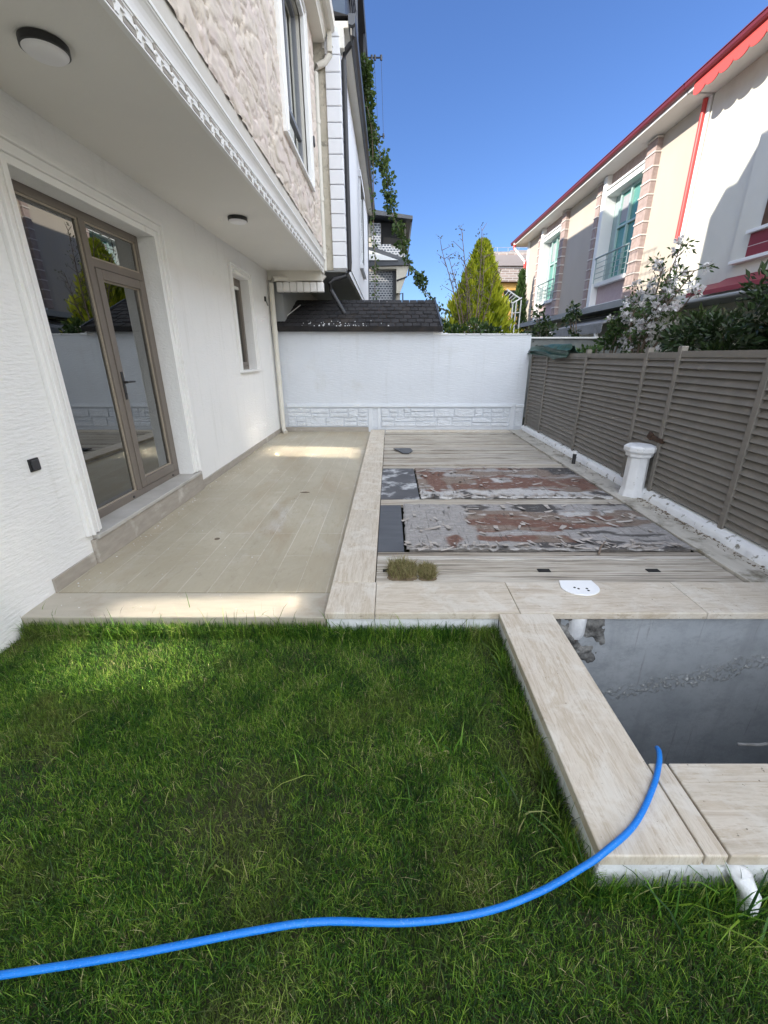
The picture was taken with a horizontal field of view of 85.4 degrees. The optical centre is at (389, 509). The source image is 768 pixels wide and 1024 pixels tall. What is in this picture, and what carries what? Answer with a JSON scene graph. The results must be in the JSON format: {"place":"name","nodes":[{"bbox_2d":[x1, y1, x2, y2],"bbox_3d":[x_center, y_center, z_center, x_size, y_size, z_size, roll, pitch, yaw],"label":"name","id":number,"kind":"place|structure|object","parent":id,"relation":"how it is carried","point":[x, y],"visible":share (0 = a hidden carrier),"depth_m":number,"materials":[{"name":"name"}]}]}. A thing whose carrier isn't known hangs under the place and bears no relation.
{"place":"outdoors","nodes":[
{"label":"outdoors","id":0,"kind":"place"},
{"bbox_2d":[56,432,369,592],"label":"terrace","id":1,"kind":"structure","parent":0,"point":[256,511],"depth_m":3.77,"materials":[{"name":"beige tile"}]},
{"bbox_2d":[61,445,299,610],"bbox_3d":[-1.357,-0.432,5.451,1.686,0.007,6.113,0,20,0],"label":"floor grit","id":2,"kind":"object","parent":1,"relation":"on","point":[162,527],"visible":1,"depth_m":3.72,"materials":[{"name":"white paint"}]},
{"bbox_2d":[0,417,767,1023],"bbox_3d":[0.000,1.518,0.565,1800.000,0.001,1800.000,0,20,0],"label":"ground","id":3,"kind":"structure","parent":0,"point":[262,807],"depth_m":1.40,"materials":[{"name":"green plant"}]},
{"bbox_2d":[0,0,334,651],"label":"white house","id":4,"kind":"structure","parent":3,"relation":"on","point":[147,147],"depth_m":3.38,"materials":[{"name":"paint"}]},
{"bbox_2d":[27,457,40,471],"bbox_3d":[-2.239,-0.284,2.626,0.022,0.080,0.076,0,20,0],"label":"wall socket","id":5,"kind":"object","parent":4,"relation":"attached to","point":[34,465],"depth_m":2.61,"materials":[{"name":"black plastic"}]},
{"bbox_2d":[16,27,71,66],"bbox_3d":[-1.700,-2.268,2.053,0.210,0.061,0.210,0,20,0],"label":"ceiling lamp","id":6,"kind":"object","parent":4,"relation":"attached to","point":[43,47],"visible":1,"depth_m":2.01,"materials":[{"name":"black plastic"}]},
{"bbox_2d":[11,179,179,518],"bbox_3d":[-2.392,-1.217,3.591,0.116,2.325,1.620,0,20,0],"label":"terrace door","id":7,"kind":"structure","parent":4,"relation":"in","point":[89,272],"depth_m":3.52,"materials":[{"name":"clear glass"}]},
{"bbox_2d":[228,214,247,224],"bbox_3d":[-1.700,-3.236,4.653,0.210,0.061,0.210,0,20,0],"label":"ceiling lamp","id":8,"kind":"object","parent":4,"relation":"attached to","point":[236,219],"visible":1,"depth_m":4.59,"materials":[{"name":"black plastic"}]},
{"bbox_2d":[233,278,248,369],"bbox_3d":[-2.390,-2.873,6.464,0.060,1.325,0.720,0,20,0],"label":"small window","id":9,"kind":"structure","parent":4,"relation":"in","point":[237,289],"depth_m":6.68,"materials":[{"name":"grey glass"}]},
{"bbox_2d":[282,0,303,162],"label":"upper window","id":10,"kind":"structure","parent":4,"relation":"in","point":[289,25],"depth_m":5.73,"materials":[{"name":"grey"}]},
{"bbox_2d":[21,593,329,629],"bbox_3d":[-1.330,0.686,2.697,1.880,0.171,0.277,0,20,0],"label":"terrace edge","id":11,"kind":"object","parent":3,"relation":"on","point":[305,607],"visible":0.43,"depth_m":2.62,"materials":[{"name":"stone"}]},
{"bbox_2d":[273,0,374,320],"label":"terraced house","id":12,"kind":"structure","parent":3,"relation":"on","point":[347,178],"depth_m":7.75,"materials":[{"name":"grey paint"}]},
{"bbox_2d":[358,169,366,279],"bbox_3d":[-0.785,-8.172,12.163,0.090,2.270,1.900,0,20,0],"label":"facade window","id":13,"kind":"structure","parent":12,"relation":"in","point":[360,183],"depth_m":12.04,"materials":[{"name":"white glass"}]},
{"bbox_2d":[367,54,384,138],"bbox_3d":[-0.429,-10.797,10.919,0.582,1.723,0.060,0,20,0],"label":"aerial","id":14,"kind":"object","parent":12,"relation":"attached to","point":[375,58],"visible":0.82,"depth_m":10.67,"materials":[{"name":"black metal"}]},
{"bbox_2d":[361,51,453,314],"bbox_3d":[0.021,-7.828,10.703,2.059,5.397,3.964,-18,27,-40],"label":"hanging vine","id":15,"kind":"object","parent":12,"relation":"hanging from","point":[373,134],"visible":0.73,"depth_m":10.74,"materials":[{"name":"green plant"}]},
{"bbox_2d":[277,299,442,331],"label":"shingled shed","id":16,"kind":"structure","parent":3,"relation":"on","point":[408,316],"depth_m":8.32,"materials":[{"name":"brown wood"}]},
{"bbox_2d":[303,321,388,325],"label":"mortar crumbs","id":17,"kind":"object","parent":16,"relation":"on","point":[336,325],"visible":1,"depth_m":7.98,"materials":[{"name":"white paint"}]},
{"bbox_2d":[368,210,412,301],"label":"mosaic house","id":18,"kind":"structure","parent":3,"relation":"on","point":[391,273],"depth_m":17.38,"materials":[{"name":"beige"}]},
{"bbox_2d":[278,332,531,431],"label":"back wall","id":19,"kind":"structure","parent":3,"relation":"on","point":[350,381],"depth_m":8.32,"materials":[{"name":"white paint"}]},
{"bbox_2d":[441,316,487,333],"bbox_3d":[1.446,-3.110,9.474,1.237,2.470,1.291,0,20,0],"label":"shrub","id":20,"kind":"object","parent":3,"relation":"on","point":[458,329],"visible":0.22,"depth_m":9.04,"materials":[{"name":"green plant"}]},
{"bbox_2d":[437,222,500,333],"bbox_3d":[1.697,-4.123,9.609,1.465,4.268,0.754,0,20,0],"label":"bare shrub","id":21,"kind":"object","parent":3,"relation":"on","point":[468,290],"visible":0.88,"depth_m":9.26,"materials":[{"name":"brown plant"}]},
{"bbox_2d":[443,237,522,333],"bbox_3d":[2.205,-4.537,10.698,2.454,4.278,2.448,-16,26,-37],"label":"thuja tree","id":22,"kind":"object","parent":3,"relation":"on","point":[501,309],"visible":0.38,"depth_m":9.99,"materials":[{"name":"green plant"}]},
{"bbox_2d":[492,247,527,329],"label":"stone band house","id":23,"kind":"structure","parent":3,"relation":"on","point":[510,264],"depth_m":23.50,"materials":[{"name":"brown"}]},
{"bbox_2d":[503,290,515,307],"bbox_3d":[6.950,-12.270,24.216,0.700,0.900,0.050,0,20,0],"label":"window","id":24,"kind":"structure","parent":23,"relation":"in","point":[505,291],"depth_m":24.13,"materials":[{"name":"black"}]},
{"bbox_2d":[502,289,521,332],"bbox_3d":[3.780,-5.894,13.053,0.508,1.938,0.895,9,22,24],"label":"clothes rack","id":25,"kind":"object","parent":3,"relation":"on","point":[518,299],"visible":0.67,"depth_m":12.98,"materials":[{"name":"white metal"}]},
{"bbox_2d":[473,320,558,345],"bbox_3d":[2.785,-3.090,9.576,1.923,2.372,1.342,5,21,13],"label":"shrub","id":26,"kind":"object","parent":3,"relation":"on","point":[490,329],"visible":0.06,"depth_m":9.23,"materials":[{"name":"green plant"}]},
{"bbox_2d":[508,268,527,333],"bbox_3d":[5.955,-8.292,19.367,1.368,5.266,1.436,0,20,0],"label":"thuja tree","id":27,"kind":"object","parent":3,"relation":"on","point":[521,288],"visible":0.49,"depth_m":18.76,"materials":[{"name":"green plant"}]},
{"bbox_2d":[527,303,554,336],"bbox_3d":[3.451,-3.297,9.643,0.674,2.701,0.550,-7,22,-19],"label":"shrub","id":28,"kind":"object","parent":3,"relation":"on","point":[544,323],"visible":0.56,"depth_m":9.26,"materials":[{"name":"green plant"}]},
{"bbox_2d":[325,430,767,886],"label":"stone coping","id":29,"kind":"object","parent":3,"relation":"on","point":[709,819],"visible":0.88,"depth_m":2.04,"materials":[{"name":"stone"}]},
{"bbox_2d":[0,746,661,979],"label":"garden hose","id":30,"kind":"object","parent":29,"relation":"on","point":[612,845],"visible":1,"depth_m":1.21,"materials":[{"name":"blue rubber"}]},
{"bbox_2d":[378,505,403,551],"bbox_3d":[0.009,0.149,3.812,0.212,0.020,1.080,0,20,0],"label":"dark panel","id":31,"kind":"object","parent":29,"relation":"on","point":[390,537],"visible":0.9,"depth_m":3.69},
{"bbox_2d":[381,468,419,499],"bbox_3d":[0.114,-0.334,5.110,0.422,0.020,1.290,0,20,0],"label":"dark panel","id":32,"kind":"object","parent":29,"relation":"on","point":[399,483],"visible":0.85,"depth_m":5.00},
{"bbox_2d":[385,432,512,434],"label":"deck board","id":33,"kind":"object","parent":29,"relation":"on","point":[437,433],"visible":0.81,"depth_m":8.27,"materials":[{"name":"beige wood"}]},
{"bbox_2d":[385,435,514,435],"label":"deck board","id":34,"kind":"object","parent":29,"relation":"on","point":[420,435],"visible":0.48,"depth_m":8.09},
{"bbox_2d":[385,435,517,437],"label":"deck board","id":35,"kind":"object","parent":29,"relation":"on","point":[445,436],"visible":0.8,"depth_m":7.94,"materials":[{"name":"beige wood"}]},
{"bbox_2d":[385,437,521,439],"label":"deck board","id":36,"kind":"object","parent":29,"relation":"on","point":[457,438],"visible":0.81,"depth_m":7.77,"materials":[{"name":"beige wood"}]},
{"bbox_2d":[385,440,522,440],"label":"deck board","id":37,"kind":"object","parent":29,"relation":"on","point":[453,440],"visible":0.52,"depth_m":7.61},
{"bbox_2d":[384,441,528,444],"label":"deck board","id":38,"kind":"object","parent":29,"relation":"on","point":[453,442],"visible":0.81,"depth_m":7.37,"materials":[{"name":"beige wood"}]},
{"bbox_2d":[384,444,531,447],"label":"deck board","id":39,"kind":"object","parent":29,"relation":"on","point":[482,446],"visible":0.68,"depth_m":7.18,"materials":[{"name":"beige wood"}]},
{"bbox_2d":[384,447,537,450],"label":"deck board","id":40,"kind":"object","parent":29,"relation":"on","point":[468,449],"visible":0.73,"depth_m":6.95,"materials":[{"name":"beige wood"}]},
{"bbox_2d":[384,451,538,451],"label":"deck board","id":41,"kind":"object","parent":29,"relation":"on","point":[467,451],"visible":0.34,"depth_m":6.78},
{"bbox_2d":[384,452,543,453],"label":"deck board","id":42,"kind":"object","parent":29,"relation":"on","point":[466,453],"visible":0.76,"depth_m":6.60,"materials":[{"name":"beige wood"}]},
{"bbox_2d":[393,448,412,453],"bbox_3d":[0.215,-0.951,6.705,0.310,0.013,0.370,0,20,0],"label":"slate shard","id":43,"kind":"object","parent":42,"relation":"on","point":[406,450],"visible":1,"depth_m":6.69,"materials":[{"name":"grey stone"}]},
{"bbox_2d":[384,454,548,457],"bbox_3d":[1.173,-0.826,6.467,2.535,0.033,0.250,0,20,0],"label":"deck board","id":44,"kind":"object","parent":29,"relation":"on","point":[465,456],"visible":0.79,"depth_m":6.42,"materials":[{"name":"beige wood"}]},
{"bbox_2d":[383,458,554,461],"bbox_3d":[1.173,-0.731,6.235,2.535,0.033,0.229,0,20,0],"label":"deck board","id":45,"kind":"object","parent":29,"relation":"on","point":[467,459],"visible":0.65,"depth_m":6.21,"materials":[{"name":"beige wood"}]},
{"bbox_2d":[383,461,558,463],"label":"deck board","id":46,"kind":"object","parent":29,"relation":"on","point":[444,462],"visible":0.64,"depth_m":6.05,"materials":[{"name":"beige wood"}]},
{"bbox_2d":[383,464,561,465],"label":"deck board","id":47,"kind":"object","parent":29,"relation":"on","point":[472,464],"visible":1,"depth_m":5.90,"materials":[{"name":"beige wood"}]},
{"bbox_2d":[383,466,563,470],"bbox_3d":[1.173,-0.575,5.819,2.535,0.032,0.159,0,20,0],"label":"deck board","id":48,"kind":"object","parent":29,"relation":"on","point":[413,467],"visible":0.32,"depth_m":5.83,"materials":[{"name":"beige wood"}]},
{"bbox_2d":[381,499,621,507],"bbox_3d":[1.173,-0.069,4.413,2.535,0.032,0.175,0,20,0],"label":"deck board","id":49,"kind":"object","parent":29,"relation":"on","point":[514,501],"visible":0.68,"depth_m":4.42,"materials":[{"name":"beige wood"}]},
{"bbox_2d":[415,466,613,499],"bbox_3d":[1.376,-0.354,5.117,2.108,0.072,1.372,0,20,0],"label":"plywood sheet","id":50,"kind":"object","parent":29,"relation":"on","point":[507,483],"visible":1,"depth_m":4.96,"materials":[{"name":"brown wood"}]},
{"bbox_2d":[378,552,702,555],"bbox_3d":[1.173,0.361,3.263,2.535,0.033,0.069,0,20,0],"label":"deck board","id":51,"kind":"object","parent":29,"relation":"on","point":[546,554],"visible":0.69,"depth_m":3.25,"materials":[{"name":"beige wood"}]},
{"bbox_2d":[377,556,709,559],"bbox_3d":[1.173,0.381,3.202,2.535,0.033,0.060,0,20,0],"label":"deck board","id":52,"kind":"object","parent":29,"relation":"on","point":[552,557],"visible":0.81,"depth_m":3.20,"materials":[{"name":"beige wood"}]},
{"bbox_2d":[401,501,694,551],"bbox_3d":[1.270,0.127,3.825,2.330,0.073,1.182,0,20,0],"label":"plywood sheet","id":53,"kind":"object","parent":29,"relation":"on","point":[510,527],"visible":1,"depth_m":3.68,"materials":[{"name":"brown wood"}]},
{"bbox_2d":[377,560,726,571],"bbox_3d":[1.173,0.426,3.093,2.535,0.034,0.175,0,20,0],"label":"deck board","id":54,"kind":"object","parent":29,"relation":"on","point":[572,565],"visible":0.67,"depth_m":3.09,"materials":[{"name":"beige wood"}]},
{"bbox_2d":[537,569,550,571],"bbox_3d":[1.115,0.439,3.010,0.090,0.003,0.045,0,20,0],"label":"slot","id":55,"kind":"object","parent":54,"relation":"on","point":[543,570],"visible":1,"depth_m":3.01,"materials":[{"name":"black"}]},
{"bbox_2d":[645,569,660,571],"bbox_3d":[1.905,0.439,3.010,0.090,0.003,0.045,0,20,0],"label":"slot","id":56,"kind":"object","parent":54,"relation":"on","point":[652,570],"visible":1,"depth_m":3.01,"materials":[{"name":"black"}]},
{"bbox_2d":[376,571,742,586],"bbox_3d":[1.173,0.490,2.922,2.535,0.033,0.179,0,20,0],"label":"deck board","id":57,"kind":"object","parent":29,"relation":"on","point":[620,576],"visible":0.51,"depth_m":2.92,"materials":[{"name":"beige wood"}]},
{"bbox_2d":[377,553,428,581],"bbox_3d":[0.073,0.407,2.978,0.413,0.091,0.425,-9,22,-22],"label":"turf clump","id":58,"kind":"object","parent":57,"relation":"on","point":[404,568],"visible":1,"depth_m":2.94,"materials":[{"name":"green plant"}]},
{"bbox_2d":[414,560,439,581],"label":"turf clump","id":59,"kind":"object","parent":57,"relation":"on","point":[430,573],"visible":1,"depth_m":2.92,"materials":[{"name":"green plant"}]},
{"bbox_2d":[571,451,577,463],"bbox_3d":[2.600,-0.739,5.861,0.060,0.183,0.060,0,20,0],"label":"pipe stub","id":60,"kind":"object","parent":29,"relation":"on","point":[574,457],"visible":1,"depth_m":5.84,"materials":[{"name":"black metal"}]},
{"bbox_2d":[559,580,599,595],"bbox_3d":[1.255,0.514,2.740,0.250,0.010,0.187,0,20,0],"label":"skimmer cover","id":61,"kind":"object","parent":29,"relation":"on","point":[584,587],"visible":1,"depth_m":2.74,"materials":[{"name":"white plastic"}]},
{"bbox_2d":[618,443,656,497],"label":"stub pillar","id":62,"kind":"structure","parent":29,"relation":"on","point":[639,455],"depth_m":4.42,"materials":[{"name":"white paint"}]},
{"bbox_2d":[524,432,767,576],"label":"kerb grit","id":63,"kind":"object","parent":29,"relation":"on","point":[656,507],"visible":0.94,"depth_m":3.77,"materials":[{"name":"grey gravel"}]},
{"bbox_2d":[725,864,761,917],"bbox_3d":[1.102,1.186,1.306,0.060,0.150,0.113,-8,22,-20],"label":"pipe","id":64,"kind":"object","parent":29,"relation":"attached to","point":[746,885],"visible":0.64,"depth_m":1.28,"materials":[{"name":"white paint"}]},
{"bbox_2d":[560,300,582,336],"bbox_3d":[4.108,-3.208,9.345,0.742,2.748,0.442,0,20,0],"label":"shrub","id":65,"kind":"object","parent":3,"relation":"on","point":[571,316],"visible":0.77,"depth_m":8.98,"materials":[{"name":"green plant"}]},
{"bbox_2d":[523,337,622,416],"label":"wall","id":66,"kind":"structure","parent":3,"relation":"on","point":[577,342],"depth_m":8.72,"materials":[{"name":"white paint"}]},
{"bbox_2d":[576,343,604,352],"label":"shrub","id":67,"kind":"object","parent":3,"relation":"on","point":[594,349],"visible":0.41,"depth_m":6.46,"materials":[{"name":"green plant"}]},
{"bbox_2d":[507,84,714,352],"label":"peach house","id":68,"kind":"structure","parent":3,"relation":"on","point":[598,234],"depth_m":11.73,"materials":[{"name":"paint"}]},
{"bbox_2d":[545,235,559,300],"bbox_3d":[6.640,-9.670,16.716,0.120,2.260,1.220,0,20,0],"label":"french window","id":69,"kind":"structure","parent":68,"relation":"in","point":[555,243],"depth_m":16.89,"materials":[{"name":"teal glass"}]},
{"bbox_2d":[552,310,627,336],"bbox_3d":[6.103,-5.570,12.582,0.995,0.580,3.670,0,20,0],"label":"awning","id":70,"kind":"object","parent":68,"relation":"attached to","point":[590,325],"visible":0.63,"depth_m":12.21,"materials":[{"name":"grey fabric"}]},
{"bbox_2d":[608,177,642,278],"bbox_3d":[6.640,-7.786,11.656,0.120,2.260,1.220,0,20,0],"label":"french window","id":71,"kind":"structure","parent":68,"relation":"in","point":[629,201],"depth_m":11.73,"materials":[{"name":"teal glass"}]},
{"bbox_2d":[592,307,638,352],"bbox_3d":[4.243,-2.561,7.999,0.587,2.472,1.092,0,20,0],"label":"shrub","id":72,"kind":"object","parent":3,"relation":"on","point":[610,333],"visible":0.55,"depth_m":7.74,"materials":[{"name":"green plant"}]},
{"bbox_2d":[520,425,767,568],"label":"fence kerb","id":73,"kind":"structure","parent":3,"relation":"on","point":[755,552],"depth_m":3.89,"materials":[{"name":"white paint"}]},
{"bbox_2d":[524,346,767,548],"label":"slatted fence","id":74,"kind":"object","parent":73,"relation":"on","point":[703,415],"visible":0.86,"depth_m":4.01,"materials":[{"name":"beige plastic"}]},
{"bbox_2d":[527,344,580,358],"bbox_3d":[2.857,-2.757,7.259,0.340,0.247,2.050,0,20,0],"label":"tarp","id":75,"kind":"object","parent":74,"relation":"on","point":[553,351],"visible":0.98,"depth_m":6.91,"materials":[{"name":"teal plastic"}]},
{"bbox_2d":[647,431,664,443],"bbox_3d":[2.772,-0.754,4.333,0.055,0.094,0.248,0,20,0],"label":"broken brick","id":76,"kind":"object","parent":74,"relation":"attached to","point":[651,436],"visible":0.99,"depth_m":4.34,"materials":[{"name":"brown brick"}]},
{"bbox_2d":[604,235,718,352],"bbox_3d":[4.208,-2.592,6.972,0.796,3.239,2.501,0,20,0],"label":"blossoming tree","id":77,"kind":"object","parent":3,"relation":"on","point":[644,327],"visible":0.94,"depth_m":6.42,"materials":[{"name":"white plant"}]},
{"bbox_2d":[556,619,767,765],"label":"concrete pit","id":78,"kind":"object","parent":3,"relation":"in","point":[685,691],"visible":0.35,"depth_m":2.71,"materials":[{"name":"grey concrete"}]},
{"bbox_2d":[568,619,586,639],"bbox_3d":[1.150,0.716,2.574,0.111,0.158,0.111,0,20,0],"label":"pipe","id":79,"kind":"object","parent":78,"relation":"attached to","point":[576,628],"visible":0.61,"depth_m":2.52,"materials":[{"name":"white paint"}]},
{"bbox_2d":[737,742,767,746],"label":"conduit","id":80,"kind":"object","parent":78,"relation":"hanging from","point":[754,744],"visible":1,"depth_m":2.16,"materials":[{"name":"grey plastic"}]},
{"bbox_2d":[640,6,767,351],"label":"cream house","id":81,"kind":"structure","parent":3,"relation":"on","point":[727,225],"depth_m":7.78,"materials":[{"name":"paint"}]},
{"bbox_2d":[761,200,767,224],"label":"bay window","id":82,"kind":"structure","parent":81,"relation":"in","point":[765,217],"depth_m":7.05,"materials":[{"name":"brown wood"}]},
{"bbox_2d":[656,260,767,351],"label":"laurel bush","id":83,"kind":"object","parent":3,"relation":"on","point":[752,335],"visible":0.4,"depth_m":5.14,"materials":[{"name":"green plant"}]},
{"bbox_2d":[364,0,767,323],"label":"sky","id":84,"kind":"structure","parent":0,"point":[492,111],"materials":[{"name":"blue"}]}
]}

